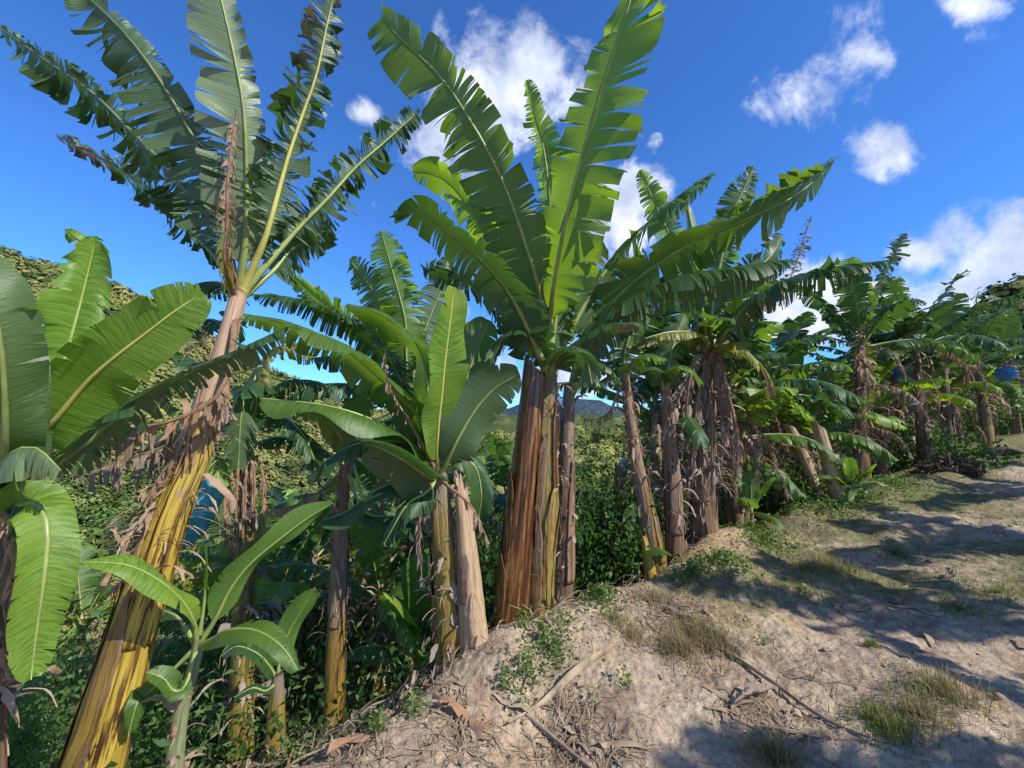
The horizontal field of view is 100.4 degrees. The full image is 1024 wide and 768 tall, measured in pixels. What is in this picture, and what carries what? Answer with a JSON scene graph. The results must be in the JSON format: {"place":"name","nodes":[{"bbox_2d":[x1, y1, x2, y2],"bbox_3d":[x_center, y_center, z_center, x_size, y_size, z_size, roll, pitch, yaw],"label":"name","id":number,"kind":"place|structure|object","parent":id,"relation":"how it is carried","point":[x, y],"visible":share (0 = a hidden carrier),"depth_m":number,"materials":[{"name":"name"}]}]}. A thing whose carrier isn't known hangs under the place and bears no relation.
{"place":"outdoors","nodes":[
{"label":"outdoors","id":0,"kind":"place"},
{"bbox_2d":[0,0,1023,409],"label":"sky","id":1,"kind":"structure","parent":0,"point":[920,103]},
{"bbox_2d":[7,313,1023,767],"bbox_3d":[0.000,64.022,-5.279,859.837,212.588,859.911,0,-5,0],"label":"ground","id":2,"kind":"structure","parent":0,"point":[997,667],"depth_m":2.73,"materials":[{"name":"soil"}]},
{"bbox_2d":[7,646,90,767],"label":"shrub","id":3,"kind":"object","parent":2,"relation":"on","point":[26,738],"visible":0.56,"depth_m":3.35,"materials":[{"name":"green plant"}]},
{"bbox_2d":[8,589,113,733],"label":"banana plant","id":4,"kind":"object","parent":2,"relation":"on","point":[70,630],"visible":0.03,"depth_m":6.42,"materials":[{"name":"green plant"}]},
{"bbox_2d":[14,540,132,710],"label":"banana plant","id":5,"kind":"object","parent":2,"relation":"on","point":[86,583],"visible":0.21,"depth_m":6.86,"materials":[{"name":"green plant"}]},
{"bbox_2d":[7,616,215,767],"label":"shrub","id":6,"kind":"object","parent":2,"relation":"on","point":[67,657],"visible":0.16,"depth_m":4.25,"materials":[{"name":"green plant"}]},
{"bbox_2d":[10,672,228,767],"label":"shrub","id":7,"kind":"object","parent":2,"relation":"on","point":[136,762],"visible":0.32,"depth_m":3.02,"materials":[{"name":"green plant"}]},
{"bbox_2d":[83,515,177,641],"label":"banana plant","id":8,"kind":"object","parent":2,"relation":"on","point":[109,542],"visible":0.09,"depth_m":8.68,"materials":[{"name":"green plant"}]},
{"bbox_2d":[0,228,288,767],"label":"banana plant","id":9,"kind":"object","parent":2,"relation":"on","point":[63,362],"visible":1,"depth_m":1.61,"materials":[{"name":"green plant"}]},
{"bbox_2d":[14,609,313,767],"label":"shrub","id":10,"kind":"object","parent":2,"relation":"on","point":[162,720],"visible":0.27,"depth_m":3.47,"materials":[{"name":"green plant"}]},
{"bbox_2d":[0,244,394,491],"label":"forest","id":11,"kind":"object","parent":2,"relation":"on","point":[282,468],"visible":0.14,"depth_m":96.57,"materials":[{"name":"green plant"}]},
{"bbox_2d":[81,500,333,767],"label":"banana sucker","id":12,"kind":"object","parent":2,"relation":"on","point":[149,580],"visible":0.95,"depth_m":1.94,"materials":[{"name":"green plant"}]},
{"bbox_2d":[0,0,421,767],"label":"banana plant","id":13,"kind":"object","parent":2,"relation":"on","point":[240,208],"visible":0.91,"depth_m":2.13,"materials":[{"name":"green plant"}]},
{"bbox_2d":[161,539,286,675],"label":"banana plant","id":14,"kind":"object","parent":2,"relation":"on","point":[193,572],"visible":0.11,"depth_m":6.77,"materials":[{"name":"green plant"}]},
{"bbox_2d":[135,543,321,764],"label":"shrub","id":15,"kind":"object","parent":2,"relation":"on","point":[216,652],"visible":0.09,"depth_m":4.45,"materials":[{"name":"green plant"}]},
{"bbox_2d":[180,499,279,657],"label":"banana plant","id":16,"kind":"object","parent":2,"relation":"on","point":[215,528],"visible":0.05,"depth_m":8.78,"materials":[{"name":"green plant"}]},
{"bbox_2d":[141,343,333,767],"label":"banana plant","id":17,"kind":"object","parent":2,"relation":"on","point":[251,415],"visible":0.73,"depth_m":3.27,"materials":[{"name":"green plant"}]},
{"bbox_2d":[182,454,223,546],"bbox_3d":[-2.229,0.817,3.006,0.298,0.643,0.286,0,-5,0],"label":"fruit bag","id":18,"kind":"object","parent":17,"relation":"hanging from","point":[192,535],"visible":0.45,"depth_m":2.95,"materials":[{"name":"blue plastic"}]},
{"bbox_2d":[157,493,332,635],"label":"banana plant","id":19,"kind":"object","parent":2,"relation":"on","point":[272,519],"visible":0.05,"depth_m":7.31,"materials":[{"name":"green plant"}]},
{"bbox_2d":[167,506,370,721],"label":"banana plant","id":20,"kind":"object","parent":2,"relation":"on","point":[281,588],"visible":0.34,"depth_m":4.73,"materials":[{"name":"green plant"}]},
{"bbox_2d":[220,589,317,766],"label":"banana sucker","id":21,"kind":"object","parent":2,"relation":"on","point":[298,610],"visible":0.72,"depth_m":2.70,"materials":[{"name":"green plant"}]},
{"bbox_2d":[208,480,363,675],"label":"banana plant","id":22,"kind":"object","parent":2,"relation":"on","point":[323,533],"visible":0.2,"depth_m":6.23,"materials":[{"name":"green plant"}]},
{"bbox_2d":[269,735,309,767],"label":"weed","id":23,"kind":"object","parent":2,"relation":"on","point":[290,748],"visible":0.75,"depth_m":2.33,"materials":[{"name":"green plant"}]},
{"bbox_2d":[9,460,653,641],"bbox_3d":[-10.498,10.831,38.648,85.047,9.646,45.480,1,-5,-17],"label":"scrub","id":24,"kind":"object","parent":2,"relation":"on","point":[96,508],"visible":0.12,"depth_m":32.58,"materials":[{"name":"green plant"}]},
{"bbox_2d":[247,387,431,729],"bbox_3d":[-1.328,1.321,3.243,1.668,2.663,0.681,0,-5,0],"label":"banana plant","id":25,"kind":"object","parent":2,"relation":"on","point":[338,438],"visible":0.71,"depth_m":3.21,"materials":[{"name":"green plant"}]},
{"bbox_2d":[298,528,403,640],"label":"banana plant","id":26,"kind":"object","parent":2,"relation":"on","point":[356,619],"visible":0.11,"depth_m":5.71,"materials":[{"name":"green plant"}]},
{"bbox_2d":[255,498,455,699],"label":"banana plant","id":27,"kind":"object","parent":2,"relation":"on","point":[374,562],"visible":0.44,"depth_m":4.54,"materials":[{"name":"green plant"}]},
{"bbox_2d":[324,709,394,755],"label":"fallen leaf","id":28,"kind":"object","parent":2,"relation":"on","point":[335,744],"visible":0.79,"depth_m":2.13,"materials":[{"name":"beige plant"}]},
{"bbox_2d":[251,231,469,679],"bbox_3d":[-1.418,0.847,4.508,2.357,5.192,1.253,1,-5,-10],"label":"banana plant","id":29,"kind":"object","parent":2,"relation":"on","point":[400,361],"visible":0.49,"depth_m":4.80,"materials":[{"name":"green plant"}]},
{"bbox_2d":[302,538,430,690],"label":"shrub","id":30,"kind":"object","parent":2,"relation":"on","point":[366,627],"visible":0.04,"depth_m":6.17,"materials":[{"name":"green plant"}]},
{"bbox_2d":[274,458,465,644],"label":"banana plant","id":31,"kind":"object","parent":2,"relation":"on","point":[373,484],"visible":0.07,"depth_m":6.07,"materials":[{"name":"green plant"}]},
{"bbox_2d":[219,285,521,668],"bbox_3d":[-0.796,0.715,2.827,1.725,2.579,1.366,0,-5,0],"label":"banana plant","id":32,"kind":"object","parent":2,"relation":"on","point":[448,406],"visible":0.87,"depth_m":2.81,"materials":[{"name":"green plant"}]},
{"bbox_2d":[364,703,388,738],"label":"weed","id":33,"kind":"object","parent":2,"relation":"on","point":[379,716],"visible":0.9,"depth_m":2.17,"materials":[{"name":"green plant"}]},
{"bbox_2d":[346,553,431,670],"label":"banana plant","id":34,"kind":"object","parent":2,"relation":"on","point":[406,586],"visible":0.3,"depth_m":3.97,"materials":[{"name":"green plant"}]},
{"bbox_2d":[153,548,685,767],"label":"grass","id":35,"kind":"structure","parent":2,"relation":"on","point":[319,747],"depth_m":2.94,"materials":[{"name":"green plant"}]},
{"bbox_2d":[14,479,825,767],"bbox_3d":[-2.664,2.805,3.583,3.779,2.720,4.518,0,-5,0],"label":"undergrowth","id":36,"kind":"object","parent":2,"relation":"on","point":[198,728],"visible":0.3,"depth_m":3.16,"materials":[{"name":"green plant"}]},
{"bbox_2d":[367,460,504,539],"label":"banana plant","id":37,"kind":"object","parent":2,"relation":"on","point":[464,478],"visible":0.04,"depth_m":7.61,"materials":[{"name":"green plant"}]},
{"bbox_2d":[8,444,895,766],"bbox_3d":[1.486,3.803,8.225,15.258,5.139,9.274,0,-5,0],"label":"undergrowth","id":38,"kind":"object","parent":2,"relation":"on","point":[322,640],"visible":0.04,"depth_m":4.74,"materials":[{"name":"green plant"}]},
{"bbox_2d":[426,497,505,629],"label":"shrub","id":39,"kind":"object","parent":2,"relation":"on","point":[493,549],"visible":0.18,"depth_m":4.90,"materials":[{"name":"green plant"}]},
{"bbox_2d":[140,500,792,767],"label":"leaf litter","id":40,"kind":"object","parent":2,"relation":"on","point":[410,683],"visible":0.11,"depth_m":2.78,"materials":[{"name":"brown plant"}]},
{"bbox_2d":[454,468,487,651],"bbox_3d":[-0.279,1.169,2.912,0.255,1.248,0.224,0,-5,0],"label":"banana stump","id":41,"kind":"object","parent":2,"relation":"on","point":[472,622],"visible":0.94,"depth_m":2.83,"materials":[{"name":"beige plant"}]},
{"bbox_2d":[463,433,514,575],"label":"banana plant","id":42,"kind":"object","parent":2,"relation":"on","point":[496,448],"visible":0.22,"depth_m":8.49,"materials":[{"name":"green plant"}]},
{"bbox_2d":[394,606,640,715],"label":"weeds","id":43,"kind":"object","parent":2,"relation":"on","point":[542,626],"visible":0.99,"depth_m":2.62,"materials":[{"name":"green plant"}]},
{"bbox_2d":[491,355,545,628],"bbox_3d":[0.050,0.874,3.214,0.424,2.250,0.463,0,-5,0],"label":"banana stump","id":44,"kind":"object","parent":2,"relation":"on","point":[515,548],"visible":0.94,"depth_m":3.14,"materials":[{"name":"brown plant"}]},
{"bbox_2d":[367,0,715,616],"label":"banana plant","id":45,"kind":"object","parent":2,"relation":"on","point":[536,272],"visible":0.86,"depth_m":3.09,"materials":[{"name":"green plant"}]},
{"bbox_2d":[525,711,592,767],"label":"fallen stalk","id":46,"kind":"object","parent":2,"relation":"on","point":[548,733],"visible":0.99,"depth_m":2.17,"materials":[{"name":"plant"}]},
{"bbox_2d":[509,642,614,722],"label":"fallen stalk","id":47,"kind":"object","parent":2,"relation":"on","point":[573,673],"visible":0.99,"depth_m":2.50,"materials":[{"name":"plant"}]},
{"bbox_2d":[574,446,661,598],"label":"shrub","id":48,"kind":"object","parent":2,"relation":"on","point":[585,521],"visible":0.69,"depth_m":4.44,"materials":[{"name":"green plant"}]},
{"bbox_2d":[612,459,624,586],"bbox_3d":[1.219,1.680,4.916,0.151,1.659,0.184,0,-5,0],"label":"banana stump","id":49,"kind":"object","parent":2,"relation":"on","point":[617,472],"visible":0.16,"depth_m":4.89,"materials":[{"name":"plant"}]},
{"bbox_2d":[580,287,666,571],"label":"banana plant","id":50,"kind":"object","parent":2,"relation":"on","point":[638,476],"visible":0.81,"depth_m":4.32,"materials":[{"name":"brown plant"}]},
{"bbox_2d":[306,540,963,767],"bbox_3d":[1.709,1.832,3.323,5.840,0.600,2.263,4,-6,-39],"label":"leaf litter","id":51,"kind":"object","parent":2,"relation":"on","point":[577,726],"visible":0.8,"depth_m":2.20,"materials":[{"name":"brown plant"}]},
{"bbox_2d":[604,503,671,584],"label":"banana plant","id":52,"kind":"object","parent":2,"relation":"on","point":[656,551],"visible":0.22,"depth_m":4.57,"materials":[{"name":"green plant"}]},
{"bbox_2d":[449,423,843,493],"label":"forest","id":53,"kind":"object","parent":2,"relation":"on","point":[603,439],"visible":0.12,"depth_m":120.98,"materials":[{"name":"green plant"}]},
{"bbox_2d":[639,525,656,579],"bbox_3d":[1.354,1.685,4.221,0.174,0.572,0.140,0,-5,0],"label":"banana stump","id":54,"kind":"object","parent":2,"relation":"on","point":[649,569],"visible":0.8,"depth_m":4.18,"materials":[{"name":"yellow plant"}]},
{"bbox_2d":[596,424,732,574],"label":"shrub","id":55,"kind":"object","parent":2,"relation":"on","point":[659,498],"visible":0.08,"depth_m":5.35,"materials":[{"name":"green plant"}]},
{"bbox_2d":[307,457,1022,767],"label":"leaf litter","id":56,"kind":"object","parent":2,"relation":"on","point":[663,651],"visible":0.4,"depth_m":2.87,"materials":[{"name":"brown plant"}]},
{"bbox_2d":[630,313,702,564],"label":"banana plant","id":57,"kind":"object","parent":2,"relation":"on","point":[671,486],"visible":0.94,"depth_m":4.58,"materials":[{"name":"brown plant"}]},
{"bbox_2d":[314,470,1023,767],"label":"soil crumbs","id":58,"kind":"object","parent":2,"relation":"on","point":[997,695],"visible":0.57,"depth_m":2.99,"materials":[{"name":"beige soil"}]},
{"bbox_2d":[557,302,788,548],"bbox_3d":[2.139,0.790,5.869,2.848,3.566,2.750,-4,-6,40],"label":"banana plant","id":59,"kind":"object","parent":2,"relation":"on","point":[691,422],"visible":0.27,"depth_m":5.43,"materials":[{"name":"green plant"}]},
{"bbox_2d":[598,280,759,547],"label":"banana plant","id":60,"kind":"object","parent":2,"relation":"on","point":[713,322],"visible":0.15,"depth_m":5.26,"materials":[{"name":"green plant"}]},
{"bbox_2d":[554,156,839,602],"bbox_3d":[1.554,0.048,3.682,2.470,3.944,1.155,0,-5,0],"label":"banana plant","id":61,"kind":"object","parent":2,"relation":"on","point":[632,293],"visible":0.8,"depth_m":3.63,"materials":[{"name":"green plant"}]},
{"bbox_2d":[382,433,1023,754],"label":"grass","id":62,"kind":"structure","parent":2,"relation":"on","point":[886,540],"depth_m":4.40,"materials":[{"name":"green plant"}]},
{"bbox_2d":[664,601,745,652],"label":"fallen leaf","id":63,"kind":"object","parent":2,"relation":"on","point":[675,607],"visible":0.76,"depth_m":2.89,"materials":[{"name":"brown plant"}]},
{"bbox_2d":[609,363,808,514],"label":"banana plant","id":64,"kind":"object","parent":2,"relation":"on","point":[766,472],"visible":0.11,"depth_m":5.80,"materials":[{"name":"green plant"}]},
{"bbox_2d":[414,575,1023,767],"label":"leaf litter","id":65,"kind":"object","parent":2,"relation":"on","point":[463,683],"visible":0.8,"depth_m":2.29,"materials":[{"name":"plant"}]},
{"bbox_2d":[430,691,490,732],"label":"fallen leaf","id":66,"kind":"object","parent":65,"relation":"on","point":[475,725],"visible":1,"depth_m":2.27,"materials":[{"name":"beige plant"}]},
{"bbox_2d":[734,679,777,703],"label":"fallen leaf","id":67,"kind":"object","parent":65,"relation":"on","point":[754,687],"visible":1,"depth_m":2.34,"materials":[{"name":"beige plant"}]},
{"bbox_2d":[637,340,846,526],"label":"banana plant","id":68,"kind":"object","parent":2,"relation":"on","point":[760,406],"visible":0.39,"depth_m":5.74,"materials":[{"name":"green plant"}]},
{"bbox_2d":[643,284,868,527],"bbox_3d":[2.933,0.519,5.848,2.698,3.560,2.604,0,-5,3],"label":"banana plant","id":69,"kind":"object","parent":2,"relation":"on","point":[734,513],"visible":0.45,"depth_m":5.43,"materials":[{"name":"green plant"}]},
{"bbox_2d":[659,317,852,513],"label":"banana plant","id":70,"kind":"object","parent":2,"relation":"on","point":[793,373],"visible":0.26,"depth_m":6.53,"materials":[{"name":"green plant"}]},
{"bbox_2d":[682,281,829,521],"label":"banana plant","id":71,"kind":"object","parent":2,"relation":"on","point":[771,329],"visible":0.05,"depth_m":6.52,"materials":[{"name":"green plant"}]},
{"bbox_2d":[626,165,888,545],"bbox_3d":[2.698,-0.342,4.999,3.057,4.431,1.819,0,-5,0],"label":"banana plant","id":72,"kind":"object","parent":2,"relation":"on","point":[705,477],"visible":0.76,"depth_m":4.78,"materials":[{"name":"green plant"}]},
{"bbox_2d":[736,471,785,530],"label":"banana plant","id":73,"kind":"object","parent":2,"relation":"on","point":[749,498],"visible":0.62,"depth_m":5.20,"materials":[{"name":"green plant"}]},
{"bbox_2d":[560,450,1023,626],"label":"weeds","id":74,"kind":"object","parent":2,"relation":"on","point":[722,556],"visible":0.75,"depth_m":4.61,"materials":[{"name":"green plant"}]},
{"bbox_2d":[685,337,905,481],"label":"banana plant","id":75,"kind":"object","parent":2,"relation":"on","point":[884,421],"visible":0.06,"depth_m":7.17,"materials":[{"name":"green plant"}]},
{"bbox_2d":[723,720,875,740],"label":"fallen stalk","id":76,"kind":"object","parent":2,"relation":"on","point":[817,735],"visible":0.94,"depth_m":2.08,"materials":[{"name":"plant"}]},
{"bbox_2d":[717,446,883,520],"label":"shrub","id":77,"kind":"object","parent":2,"relation":"on","point":[762,504],"visible":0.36,"depth_m":6.23,"materials":[{"name":"green plant"}]},
{"bbox_2d":[782,423,825,499],"bbox_3d":[4.282,1.169,6.237,0.580,1.212,0.175,0,-5,0],"label":"banana stump","id":78,"kind":"object","parent":2,"relation":"on","point":[805,461],"visible":0.7,"depth_m":6.19,"materials":[{"name":"beige plant"}]},
{"bbox_2d":[723,647,885,744],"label":"fallen stalk","id":79,"kind":"object","parent":2,"relation":"on","point":[768,679],"visible":0.95,"depth_m":2.30,"materials":[{"name":"plant"}]},
{"bbox_2d":[590,542,1023,767],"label":"grass","id":80,"kind":"structure","parent":2,"relation":"on","point":[877,716],"depth_m":2.25,"materials":[{"name":"green plant"}]},
{"bbox_2d":[599,547,1023,767],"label":"dry grass","id":81,"kind":"structure","parent":2,"relation":"on","point":[697,631],"depth_m":2.36,"materials":[{"name":"green plant"}]},
{"bbox_2d":[759,311,880,494],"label":"banana plant","id":82,"kind":"object","parent":2,"relation":"on","point":[789,324],"visible":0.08,"depth_m":7.79,"materials":[{"name":"green plant"}]},
{"bbox_2d":[751,373,893,493],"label":"banana plant","id":83,"kind":"object","parent":2,"relation":"on","point":[816,411],"visible":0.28,"depth_m":6.66,"materials":[{"name":"green plant"}]},
{"bbox_2d":[749,358,899,491],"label":"banana plant","id":84,"kind":"object","parent":2,"relation":"on","point":[831,374],"visible":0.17,"depth_m":6.61,"materials":[{"name":"green plant"}]},
{"bbox_2d":[810,421,844,500],"bbox_3d":[4.416,1.109,5.938,0.420,1.202,0.207,0,-5,0],"label":"banana stump","id":85,"kind":"object","parent":2,"relation":"on","point":[828,465],"visible":0.76,"depth_m":5.89,"materials":[{"name":"beige plant"}]},
{"bbox_2d":[816,457,886,504],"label":"banana plant","id":86,"kind":"object","parent":2,"relation":"on","point":[852,464],"visible":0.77,"depth_m":5.76,"materials":[{"name":"green plant"}]},
{"bbox_2d":[804,306,941,456],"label":"banana plant","id":87,"kind":"object","parent":2,"relation":"on","point":[897,333],"visible":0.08,"depth_m":8.56,"materials":[{"name":"green plant"}]},
{"bbox_2d":[771,233,983,480],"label":"banana plant","id":88,"kind":"object","parent":2,"relation":"on","point":[870,320],"visible":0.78,"depth_m":7.01,"materials":[{"name":"green plant"}]},
{"bbox_2d":[815,343,951,477],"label":"banana plant","id":89,"kind":"object","parent":2,"relation":"on","point":[883,372],"visible":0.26,"depth_m":7.77,"materials":[{"name":"green plant"}]},
{"bbox_2d":[807,300,959,477],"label":"banana plant","id":90,"kind":"object","parent":2,"relation":"on","point":[882,468],"visible":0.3,"depth_m":8.33,"materials":[{"name":"green plant"}]},
{"bbox_2d":[837,350,975,469],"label":"banana plant","id":91,"kind":"object","parent":2,"relation":"on","point":[956,399],"visible":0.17,"depth_m":8.63,"materials":[{"name":"green plant"}]},
{"bbox_2d":[813,269,1023,462],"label":"banana plant","id":92,"kind":"object","parent":2,"relation":"on","point":[896,293],"visible":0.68,"depth_m":8.13,"materials":[{"name":"green plant"}]},
{"bbox_2d":[814,273,1023,478],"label":"forest","id":93,"kind":"object","parent":2,"relation":"on","point":[1007,289],"visible":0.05,"depth_m":104.62,"materials":[{"name":"green plant"}]},
{"bbox_2d":[827,410,1014,475],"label":"shrub","id":94,"kind":"object","parent":2,"relation":"on","point":[936,453],"visible":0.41,"depth_m":8.30,"materials":[{"name":"green plant"}]},
{"bbox_2d":[908,451,989,478],"bbox_3d":[7.735,1.470,7.508,1.270,0.581,0.850,0,-5,0],"label":"debris heap","id":95,"kind":"object","parent":2,"relation":"on","point":[941,463],"visible":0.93,"depth_m":7.40,"materials":[{"name":"brown plant"}]},
{"bbox_2d":[893,346,1020,445],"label":"banana plant","id":96,"kind":"object","parent":2,"relation":"on","point":[962,386],"visible":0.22,"depth_m":10.15,"materials":[{"name":"green plant"}]},
{"bbox_2d":[903,368,1023,444],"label":"shrub","id":97,"kind":"object","parent":2,"relation":"on","point":[1004,427],"visible":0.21,"depth_m":12.63,"materials":[{"name":"green plant"}]},
{"bbox_2d":[905,293,1023,453],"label":"banana plant","id":98,"kind":"object","parent":2,"relation":"on","point":[948,316],"visible":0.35,"depth_m":9.46,"materials":[{"name":"green plant"}]},
{"bbox_2d":[922,328,1023,446],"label":"banana plant","id":99,"kind":"object","parent":2,"relation":"on","point":[959,429],"visible":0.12,"depth_m":11.97,"materials":[{"name":"green plant"}]},
{"bbox_2d":[937,309,1023,447],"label":"banana plant","id":100,"kind":"object","parent":2,"relation":"on","point":[984,416],"visible":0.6,"depth_m":9.93,"materials":[{"name":"green plant"}]},
{"bbox_2d":[994,361,1018,381],"bbox_3d":[11.112,-0.289,9.612,0.394,0.474,0.378,0,-5,0],"label":"fruit bag","id":101,"kind":"object","parent":100,"relation":"hanging from","point":[1005,373],"visible":1,"depth_m":9.52,"materials":[{"name":"blue plastic"}]},
{"bbox_2d":[951,334,1023,435],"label":"banana plant","id":102,"kind":"object","parent":2,"relation":"on","point":[1009,386],"visible":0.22,"depth_m":12.28,"materials":[{"name":"green plant"}]},
{"bbox_2d":[968,307,1023,434],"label":"banana plant","id":103,"kind":"object","parent":2,"relation":"on","point":[1012,327],"visible":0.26,"depth_m":11.97,"materials":[{"name":"green plant"}]},
{"bbox_2d":[502,396,641,421],"bbox_3d":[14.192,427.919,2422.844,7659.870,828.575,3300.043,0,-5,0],"label":"mountain","id":104,"kind":"structure","parent":0,"point":[596,407],"depth_m":3079.92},
{"bbox_2d":[479,413,719,434],"bbox_3d":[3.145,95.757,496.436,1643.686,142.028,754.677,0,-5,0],"label":"hills","id":105,"kind":"structure","parent":0,"point":[502,422],"depth_m":579.87,"materials":[{"name":"green plant"}]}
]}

